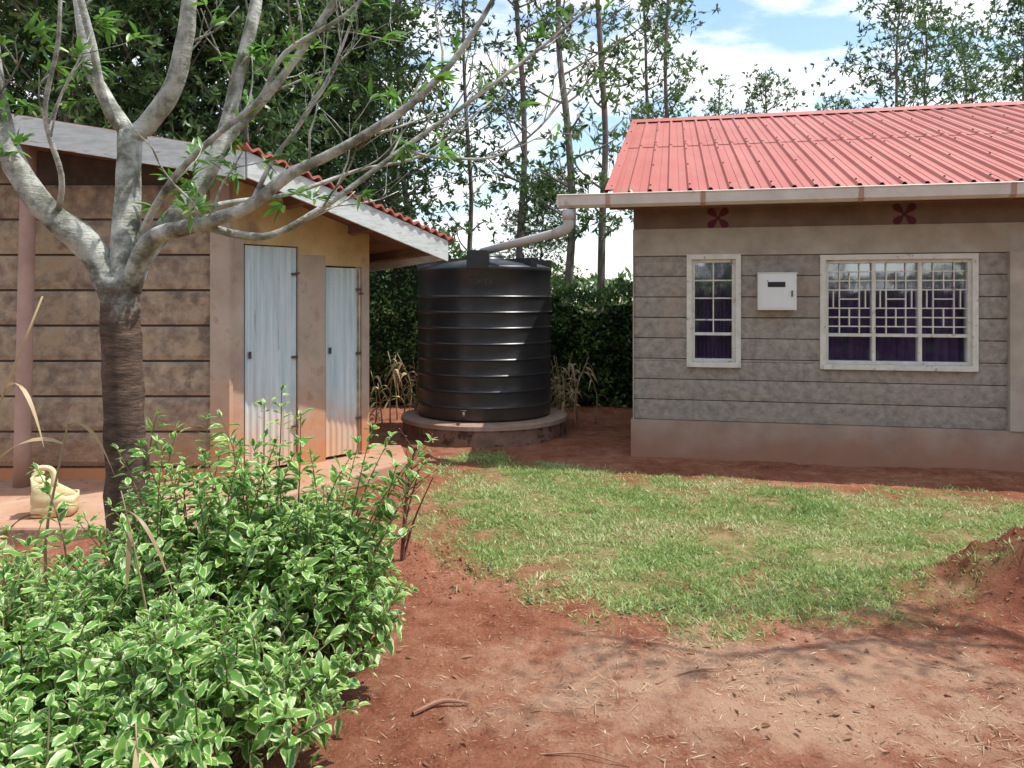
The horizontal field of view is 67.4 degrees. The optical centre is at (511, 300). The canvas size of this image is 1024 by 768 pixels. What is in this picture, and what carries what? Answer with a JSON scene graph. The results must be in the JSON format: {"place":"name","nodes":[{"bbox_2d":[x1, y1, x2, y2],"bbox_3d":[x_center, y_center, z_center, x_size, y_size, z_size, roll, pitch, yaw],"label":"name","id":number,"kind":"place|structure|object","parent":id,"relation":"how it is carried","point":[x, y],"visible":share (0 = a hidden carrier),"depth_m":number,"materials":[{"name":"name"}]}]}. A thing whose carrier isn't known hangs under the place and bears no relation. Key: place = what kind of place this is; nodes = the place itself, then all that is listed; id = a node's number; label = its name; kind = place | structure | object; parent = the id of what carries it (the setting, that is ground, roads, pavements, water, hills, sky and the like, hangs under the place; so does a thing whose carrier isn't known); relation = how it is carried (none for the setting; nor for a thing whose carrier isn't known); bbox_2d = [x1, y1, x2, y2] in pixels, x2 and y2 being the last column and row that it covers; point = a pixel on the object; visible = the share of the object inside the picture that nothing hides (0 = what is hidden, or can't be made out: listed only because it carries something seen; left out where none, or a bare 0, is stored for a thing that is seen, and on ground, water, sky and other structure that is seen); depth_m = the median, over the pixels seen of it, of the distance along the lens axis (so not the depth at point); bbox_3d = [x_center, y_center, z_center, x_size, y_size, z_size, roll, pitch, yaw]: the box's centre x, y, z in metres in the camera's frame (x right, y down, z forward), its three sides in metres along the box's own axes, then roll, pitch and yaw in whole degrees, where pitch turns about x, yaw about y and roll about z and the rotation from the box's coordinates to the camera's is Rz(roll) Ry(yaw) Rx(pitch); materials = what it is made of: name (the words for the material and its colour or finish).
{"place":"outdoors","nodes":[
{"label":"outdoors","id":0,"kind":"place"},
{"bbox_2d":[0,302,1023,767],"bbox_3d":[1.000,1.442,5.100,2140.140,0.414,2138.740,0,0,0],"label":"ground","id":1,"kind":"structure","parent":0,"point":[604,440],"depth_m":3.53,"materials":[{"name":"red soil"}]},
{"bbox_2d":[0,296,43,579],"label":"dry maize stalk","id":2,"kind":"object","parent":1,"relation":"on","point":[30,403],"visible":0.81,"depth_m":3.50,"materials":[{"name":"beige plant"}]},
{"bbox_2d":[0,3,54,105],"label":"silky oak tree","id":3,"kind":"object","parent":1,"relation":"on","point":[24,87],"visible":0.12,"depth_m":14.07,"materials":[{"name":"green plant"}]},
{"bbox_2d":[0,407,114,590],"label":"dry maize stalk","id":4,"kind":"object","parent":1,"relation":"on","point":[90,431],"visible":0.75,"depth_m":3.75,"materials":[{"name":"beige plant"}]},
{"bbox_2d":[0,0,144,121],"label":"silky oak tree","id":5,"kind":"object","parent":1,"relation":"on","point":[32,64],"visible":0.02,"depth_m":15.17,"materials":[{"name":"green plant"}]},
{"bbox_2d":[0,0,207,142],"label":"silky oak tree","id":6,"kind":"object","parent":1,"relation":"on","point":[78,114],"visible":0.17,"depth_m":12.07,"materials":[{"name":"green plant"}]},
{"bbox_2d":[0,0,213,118],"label":"silky oak tree","id":7,"kind":"object","parent":1,"relation":"on","point":[68,26],"depth_m":20.87,"materials":[{"name":"green plant"}]},
{"bbox_2d":[0,0,274,151],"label":"silky oak tree","id":8,"kind":"object","parent":1,"relation":"on","point":[41,54],"visible":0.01,"depth_m":14.28,"materials":[{"name":"green plant"}]},
{"bbox_2d":[125,723,159,767],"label":"dry maize stalk","id":9,"kind":"object","parent":1,"relation":"on","point":[136,761],"visible":1,"depth_m":1.99,"materials":[{"name":"beige plant"}]},
{"bbox_2d":[121,491,173,632],"bbox_3d":[-1.288,1.140,2.715,0.227,0.921,0.080,0,0,0],"label":"dry maize stalk","id":10,"kind":"object","parent":1,"relation":"on","point":[130,542],"visible":0.72,"depth_m":2.72,"materials":[{"name":"beige plant"}]},
{"bbox_2d":[53,0,340,147],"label":"silky oak tree","id":11,"kind":"object","parent":1,"relation":"on","point":[229,5],"visible":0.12,"depth_m":13.01,"materials":[{"name":"green plant"}]},
{"bbox_2d":[0,445,407,543],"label":"concrete apron","id":12,"kind":"object","parent":1,"relation":"on","point":[15,505],"visible":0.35,"depth_m":6.01,"materials":[{"name":"beige concrete"}]},
{"bbox_2d":[13,144,36,487],"bbox_3d":[-3.932,0.050,6.203,0.179,3.002,0.129,0,0,0],"label":"support post","id":13,"kind":"object","parent":12,"relation":"on","point":[24,364],"visible":0.74,"depth_m":6.15,"materials":[{"name":"brown wood"}]},
{"bbox_2d":[30,465,79,518],"bbox_3d":[-3.207,1.323,5.378,0.290,0.352,0.194,0,0,-15],"label":"yellow jerrycan","id":14,"kind":"object","parent":12,"relation":"on","point":[38,502],"visible":0.83,"depth_m":5.30,"materials":[{"name":"plastic"}]},
{"bbox_2d":[0,113,453,479],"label":"outhouse shed","id":15,"kind":"structure","parent":12,"relation":"on","point":[233,329],"depth_m":6.46,"materials":[{"name":"stone"}]},
{"bbox_2d":[244,245,359,469],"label":"doors","id":16,"kind":"structure","parent":15,"relation":"in","point":[269,284],"depth_m":6.89,"materials":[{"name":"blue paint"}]},
{"bbox_2d":[56,0,363,183],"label":"silky oak tree","id":17,"kind":"object","parent":1,"relation":"on","point":[270,114],"visible":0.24,"depth_m":13.16,"materials":[{"name":"green plant"}]},
{"bbox_2d":[0,383,437,767],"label":"variegated shrub","id":18,"kind":"object","parent":1,"relation":"on","point":[176,683],"visible":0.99,"depth_m":2.85,"materials":[{"name":"green plant"}]},
{"bbox_2d":[61,0,418,175],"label":"silky oak tree","id":19,"kind":"object","parent":1,"relation":"on","point":[135,99],"visible":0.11,"depth_m":13.35,"materials":[{"name":"green plant"}]},
{"bbox_2d":[138,2,380,180],"bbox_3d":[-8.054,-4.861,24.223,7.148,13.208,7.154,0,0,44],"label":"silky oak tree","id":20,"kind":"object","parent":1,"relation":"on","point":[204,73],"visible":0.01,"depth_m":23.12,"materials":[{"name":"green plant"}]},
{"bbox_2d":[0,0,631,590],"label":"bare limbed tree","id":21,"kind":"object","parent":1,"relation":"on","point":[118,268],"visible":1,"depth_m":3.93,"materials":[{"name":"grey plant"}]},
{"bbox_2d":[223,0,432,208],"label":"silky oak tree","id":22,"kind":"object","parent":1,"relation":"on","point":[379,116],"visible":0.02,"depth_m":20.83,"materials":[{"name":"green plant"}]},
{"bbox_2d":[229,0,427,184],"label":"silky oak tree","id":23,"kind":"object","parent":1,"relation":"on","point":[415,55],"visible":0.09,"depth_m":15.49,"materials":[{"name":"green plant"}]},
{"bbox_2d":[369,372,389,424],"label":"dry maize stalk","id":24,"kind":"object","parent":1,"relation":"on","point":[378,378],"visible":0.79,"depth_m":9.67,"materials":[{"name":"beige plant"}]},
{"bbox_2d":[369,385,392,423],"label":"dry maize stalk","id":25,"kind":"object","parent":1,"relation":"on","point":[372,405],"visible":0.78,"depth_m":9.94,"materials":[{"name":"beige plant"}]},
{"bbox_2d":[295,0,474,215],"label":"silky oak tree","id":26,"kind":"object","parent":1,"relation":"on","point":[419,4],"visible":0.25,"depth_m":17.67,"materials":[{"name":"green plant"}]},
{"bbox_2d":[275,0,500,231],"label":"silky oak tree","id":27,"kind":"object","parent":1,"relation":"on","point":[367,19],"visible":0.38,"depth_m":14.86,"materials":[{"name":"green plant"}]},
{"bbox_2d":[374,355,415,423],"bbox_3d":[-1.530,1.149,10.004,0.524,0.901,0.281,0,0,-12],"label":"dry maize stalk","id":28,"kind":"object","parent":1,"relation":"on","point":[390,392],"visible":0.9,"depth_m":9.93,"materials":[{"name":"beige plant"}]},
{"bbox_2d":[382,353,409,419],"bbox_3d":[-1.544,1.139,10.307,0.246,0.924,0.519,0,0,26],"label":"dry maize stalk","id":29,"kind":"object","parent":1,"relation":"on","point":[397,372],"visible":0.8,"depth_m":10.32,"materials":[{"name":"beige plant"}]},
{"bbox_2d":[385,353,416,409],"bbox_3d":[-1.501,1.154,10.382,0.486,0.896,0.289,0,0,0],"label":"dry maize stalk","id":30,"kind":"object","parent":1,"relation":"on","point":[399,366],"visible":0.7,"depth_m":10.39,"materials":[{"name":"beige plant"}]},
{"bbox_2d":[386,367,417,425],"bbox_3d":[-1.365,1.216,9.852,0.519,0.770,0.283,0,0,0],"label":"dry maize stalk","id":31,"kind":"object","parent":1,"relation":"on","point":[396,381],"visible":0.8,"depth_m":9.82,"materials":[{"name":"beige plant"}]},
{"bbox_2d":[398,359,416,410],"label":"dry maize stalk","id":32,"kind":"object","parent":1,"relation":"on","point":[413,380],"visible":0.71,"depth_m":9.47,"materials":[{"name":"beige plant"}]},
{"bbox_2d":[398,365,417,418],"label":"dry maize stalk","id":33,"kind":"object","parent":1,"relation":"on","point":[412,385],"visible":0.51,"depth_m":9.45,"materials":[{"name":"beige plant"}]},
{"bbox_2d":[393,428,437,560],"bbox_3d":[-0.543,1.139,4.464,0.356,0.783,0.216,0,0,20],"label":"dried sapling","id":34,"kind":"object","parent":1,"relation":"on","point":[403,549],"visible":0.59,"depth_m":4.47,"materials":[{"name":"bark"},{"name":"leaf"}]},
{"bbox_2d":[356,0,503,220],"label":"silky oak tree","id":35,"kind":"object","parent":1,"relation":"on","point":[414,23],"visible":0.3,"depth_m":16.04,"materials":[{"name":"green plant"}]},
{"bbox_2d":[412,698,468,715],"bbox_3d":[-0.280,1.579,2.998,0.226,0.034,0.043,0,0,-20],"label":"fallen stick","id":36,"kind":"object","parent":1,"relation":"on","point":[434,703],"visible":1,"depth_m":3.00,"materials":[{"name":"brown wood"}]},
{"bbox_2d":[419,0,526,254],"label":"silky oak tree","id":37,"kind":"object","parent":1,"relation":"on","point":[470,230],"visible":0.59,"depth_m":18.91,"materials":[{"name":"green plant"}]},
{"bbox_2d":[401,407,566,447],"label":"tank plinth","id":38,"kind":"structure","parent":1,"relation":"on","point":[551,425],"depth_m":8.51,"materials":[{"name":"concrete"}]},
{"bbox_2d":[416,250,551,421],"bbox_3d":[-0.335,0.390,9.289,1.644,1.910,1.767,0,0,0],"label":"water tank","id":39,"kind":"object","parent":38,"relation":"on","point":[484,340],"visible":1,"depth_m":8.63,"materials":[{"name":"plastic"}]},
{"bbox_2d":[479,209,574,253],"bbox_3d":[0.110,-0.713,8.245,0.130,0.375,1.691,0,0,-35],"label":"downpipe","id":40,"kind":"object","parent":39,"relation":"attached to","point":[566,227],"visible":0.98,"depth_m":7.87,"materials":[{"name":"plastic"}]},
{"bbox_2d":[369,226,632,407],"bbox_3d":[-1.004,0.226,11.953,14.131,2.949,1.420,0,0,0],"label":"hedge","id":41,"kind":"object","parent":1,"relation":"on","point":[603,340],"visible":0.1,"depth_m":11.71,"materials":[{"name":"green plant"}]},
{"bbox_2d":[452,0,611,257],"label":"silky oak tree","id":42,"kind":"object","parent":1,"relation":"on","point":[524,161],"visible":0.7,"depth_m":15.53,"materials":[{"name":"green plant"}]},
{"bbox_2d":[55,463,1023,767],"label":"leaf litter","id":43,"kind":"object","parent":1,"relation":"on","point":[663,757],"visible":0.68,"depth_m":3.16,"materials":[{"name":"plant"}]},
{"bbox_2d":[490,162,593,305],"bbox_3d":[0.713,-1.133,21.476,3.027,5.588,3.024,0,0,-40],"label":"silky oak tree","id":44,"kind":"object","parent":1,"relation":"on","point":[541,222],"visible":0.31,"depth_m":21.54,"materials":[{"name":"green plant"}]},
{"bbox_2d":[552,374,563,408],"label":"dry maize stalk","id":45,"kind":"object","parent":1,"relation":"on","point":[559,388],"visible":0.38,"depth_m":10.17,"materials":[{"name":"beige plant"}]},
{"bbox_2d":[551,361,569,419],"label":"dry maize stalk","id":46,"kind":"object","parent":1,"relation":"on","point":[555,392],"visible":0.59,"depth_m":9.82,"materials":[{"name":"beige plant"}]},
{"bbox_2d":[551,357,570,408],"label":"dry maize stalk","id":47,"kind":"object","parent":1,"relation":"on","point":[556,377],"visible":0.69,"depth_m":9.96,"materials":[{"name":"beige plant"}]},
{"bbox_2d":[551,355,571,409],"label":"dry maize stalk","id":48,"kind":"object","parent":1,"relation":"on","point":[558,380],"visible":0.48,"depth_m":10.34,"materials":[{"name":"beige plant"}]},
{"bbox_2d":[552,388,572,413],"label":"dry maize stalk","id":49,"kind":"object","parent":1,"relation":"on","point":[562,401],"visible":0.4,"depth_m":10.29,"materials":[{"name":"beige plant"}]},
{"bbox_2d":[551,375,574,429],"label":"dry maize stalk","id":50,"kind":"object","parent":1,"relation":"on","point":[563,405],"visible":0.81,"depth_m":9.52,"materials":[{"name":"beige plant"}]},
{"bbox_2d":[552,354,575,406],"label":"dry maize stalk","id":51,"kind":"object","parent":1,"relation":"on","point":[568,369],"visible":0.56,"depth_m":10.12,"materials":[{"name":"beige plant"}]},
{"bbox_2d":[551,369,579,416],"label":"dry maize stalk","id":52,"kind":"object","parent":1,"relation":"on","point":[566,384],"visible":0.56,"depth_m":9.72,"materials":[{"name":"beige plant"}]},
{"bbox_2d":[560,360,582,420],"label":"dry maize stalk","id":53,"kind":"object","parent":1,"relation":"on","point":[574,385],"visible":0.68,"depth_m":10.25,"materials":[{"name":"beige plant"}]},
{"bbox_2d":[488,0,657,305],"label":"silky oak tree","id":54,"kind":"object","parent":1,"relation":"on","point":[572,171],"visible":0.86,"depth_m":14.06,"materials":[{"name":"green plant"}]},
{"bbox_2d":[567,363,590,418],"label":"dry maize stalk","id":55,"kind":"object","parent":1,"relation":"on","point":[577,388],"visible":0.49,"depth_m":10.36,"materials":[{"name":"beige plant"}]},
{"bbox_2d":[447,562,711,619],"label":"weeds","id":56,"kind":"object","parent":1,"relation":"on","point":[529,600],"visible":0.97,"depth_m":4.08,"materials":[{"name":"green plant"}]},
{"bbox_2d":[565,356,597,429],"bbox_3d":[0.831,1.143,9.544,0.472,0.914,0.236,0,0,0],"label":"dry maize stalk","id":57,"kind":"object","parent":1,"relation":"on","point":[575,392],"visible":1,"depth_m":9.52,"materials":[{"name":"beige plant"}]},
{"bbox_2d":[540,752,628,766],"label":"fallen stick","id":58,"kind":"object","parent":1,"relation":"on","point":[579,753],"visible":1,"depth_m":2.69,"materials":[{"name":"brown wood"}]},
{"bbox_2d":[550,260,632,312],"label":"distant woodland","id":59,"kind":"object","parent":1,"relation":"on","point":[620,275],"visible":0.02,"depth_m":29.99,"materials":[{"name":"green plant"}]},
{"bbox_2d":[575,366,617,423],"bbox_3d":[1.062,1.250,9.930,0.619,0.822,0.241,0,0,25],"label":"dry maize stalk","id":60,"kind":"object","parent":1,"relation":"on","point":[595,391],"visible":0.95,"depth_m":9.96,"materials":[{"name":"beige plant"}]},
{"bbox_2d":[537,0,692,311],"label":"silky oak tree","id":61,"kind":"object","parent":1,"relation":"on","point":[604,178],"visible":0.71,"depth_m":16.57,"materials":[{"name":"green plant"}]},
{"bbox_2d":[601,0,704,223],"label":"silky oak tree","id":62,"kind":"object","parent":1,"relation":"on","point":[646,86],"visible":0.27,"depth_m":21.50,"materials":[{"name":"green plant"}]},
{"bbox_2d":[303,521,1023,767],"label":"soil clods","id":63,"kind":"object","parent":1,"relation":"on","point":[806,640],"visible":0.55,"depth_m":3.90,"materials":[{"name":"brown soil"}]},
{"bbox_2d":[610,0,721,222],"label":"silky oak tree","id":64,"kind":"object","parent":1,"relation":"on","point":[667,49],"visible":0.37,"depth_m":20.78,"materials":[{"name":"green plant"}]},
{"bbox_2d":[655,668,729,684],"bbox_3d":[0.769,1.597,3.288,0.382,0.017,0.034,0,0,-23],"label":"fallen stick","id":65,"kind":"object","parent":1,"relation":"on","point":[679,674],"visible":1,"depth_m":3.29,"materials":[{"name":"brown wood"}]},
{"bbox_2d":[701,73,744,115],"bbox_3d":[7.732,-3.512,29.202,2.767,10.389,2.436,0,0,21],"label":"silky oak tree","id":66,"kind":"object","parent":1,"relation":"on","point":[714,109],"visible":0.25,"depth_m":28.90,"materials":[{"name":"green plant"}]},
{"bbox_2d":[718,62,819,114],"bbox_3d":[8.220,-2.901,24.012,3.138,9.183,5.063,0,0,49],"label":"silky oak tree","id":67,"kind":"object","parent":1,"relation":"on","point":[763,86],"visible":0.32,"depth_m":24.01,"materials":[{"name":"green plant"}]},
{"bbox_2d":[634,252,1007,429],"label":"front wall","id":68,"kind":"structure","parent":1,"relation":"on","point":[779,376],"depth_m":7.62,"materials":[{"name":"stone"}]},
{"bbox_2d":[756,272,797,309],"bbox_3d":[2.612,-0.094,7.581,0.380,0.368,0.127,0,0,12],"label":"meter box","id":69,"kind":"object","parent":68,"relation":"attached to","point":[776,290],"visible":1,"depth_m":7.53,"materials":[{"name":"white metal"}]},
{"bbox_2d":[633,222,1023,431],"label":"lintel band","id":70,"kind":"object","parent":68,"relation":"attached to","point":[1008,237],"visible":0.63,"depth_m":7.43,"materials":[{"name":"grey paint"}]},
{"bbox_2d":[634,179,1023,229],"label":"band","id":71,"kind":"object","parent":70,"relation":"on","point":[1003,211],"visible":0.4,"depth_m":7.53,"materials":[{"name":"paint"}]},
{"bbox_2d":[707,203,915,227],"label":"painted flower ornaments","id":72,"kind":"object","parent":71,"relation":"attached to","point":[897,207],"visible":0.98,"depth_m":7.41},
{"bbox_2d":[609,198,1023,209],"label":"eave fascia","id":73,"kind":"structure","parent":71,"relation":"attached to","point":[835,203],"depth_m":7.18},
{"bbox_2d":[557,181,1023,208],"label":"gutter","id":74,"kind":"object","parent":73,"relation":"attached to","point":[972,190],"visible":1,"depth_m":7.12,"materials":[{"name":"plastic"}]},
{"bbox_2d":[605,182,1017,207],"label":"gutter joints","id":75,"kind":"object","parent":74,"relation":"attached to","point":[861,193],"visible":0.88,"depth_m":7.00,"materials":[{"name":"metal"}]},
{"bbox_2d":[695,262,965,361],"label":"curtains","id":76,"kind":"object","parent":68,"relation":"attached to","point":[943,349],"visible":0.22,"depth_m":7.58,"materials":[{"name":"fabric"}]},
{"bbox_2d":[687,253,978,371],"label":"window surrounds","id":77,"kind":"object","parent":68,"relation":"attached to","point":[974,258],"visible":0.93,"depth_m":7.51,"materials":[{"name":"beige paint"}]},
{"bbox_2d":[692,259,970,365],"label":"window frames","id":78,"kind":"structure","parent":77,"relation":"in","point":[873,335],"depth_m":7.47,"materials":[{"name":"white metal"}]},
{"bbox_2d":[631,417,1023,471],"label":"plinth","id":79,"kind":"structure","parent":1,"relation":"on","point":[873,446],"depth_m":7.51,"materials":[{"name":"paint"}]},
{"bbox_2d":[804,83,863,110],"bbox_3d":[11.575,-3.013,27.708,5.190,9.412,3.217,0,0,33],"label":"silky oak tree","id":80,"kind":"object","parent":1,"relation":"on","point":[824,106],"visible":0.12,"depth_m":27.89,"materials":[{"name":"green plant"}]},
{"bbox_2d":[809,0,1014,108],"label":"silky oak tree","id":81,"kind":"object","parent":1,"relation":"on","point":[899,7],"visible":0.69,"depth_m":23.22,"materials":[{"name":"green plant"}]},
{"bbox_2d":[822,0,1021,108],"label":"silky oak tree","id":82,"kind":"object","parent":1,"relation":"on","point":[933,26],"visible":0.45,"depth_m":24.70,"materials":[{"name":"green plant"}]},
{"bbox_2d":[908,6,1022,105],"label":"silky oak tree","id":83,"kind":"object","parent":1,"relation":"on","point":[961,37],"visible":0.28,"depth_m":26.88,"materials":[{"name":"green plant"}]},
{"bbox_2d":[941,0,1023,102],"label":"silky oak tree","id":84,"kind":"object","parent":1,"relation":"on","point":[1018,25],"visible":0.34,"depth_m":22.16,"materials":[{"name":"green plant"}]},
{"bbox_2d":[998,15,1022,100],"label":"silky oak tree","id":85,"kind":"object","parent":1,"relation":"on","point":[1007,79],"visible":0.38,"depth_m":25.11,"materials":[{"name":"green plant"}]},
{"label":"side walls","id":86,"kind":"object","parent":1,"relation":"on","visible":0},
{"bbox_2d":[605,101,1023,192],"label":"roof sheets","id":87,"kind":"object","parent":86,"relation":"on","point":[930,160],"visible":0.69,"depth_m":8.99,"materials":[{"name":"red metal"}]},
{"bbox_2d":[611,105,1008,185],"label":"roofing screws","id":88,"kind":"object","parent":87,"relation":"attached to","point":[816,143],"visible":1,"depth_m":9.28,"materials":[{"name":"metal"}]},
{"bbox_2d":[1,0,1023,301],"label":"sky","id":89,"kind":"structure","parent":0,"point":[781,35],"materials":[{"name":"white"}]},
{"bbox_2d":[364,447,1023,650],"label":"grass","id":90,"kind":"structure","parent":0,"point":[798,494],"depth_m":5.18,"materials":[{"name":"green plant"}]}
]}

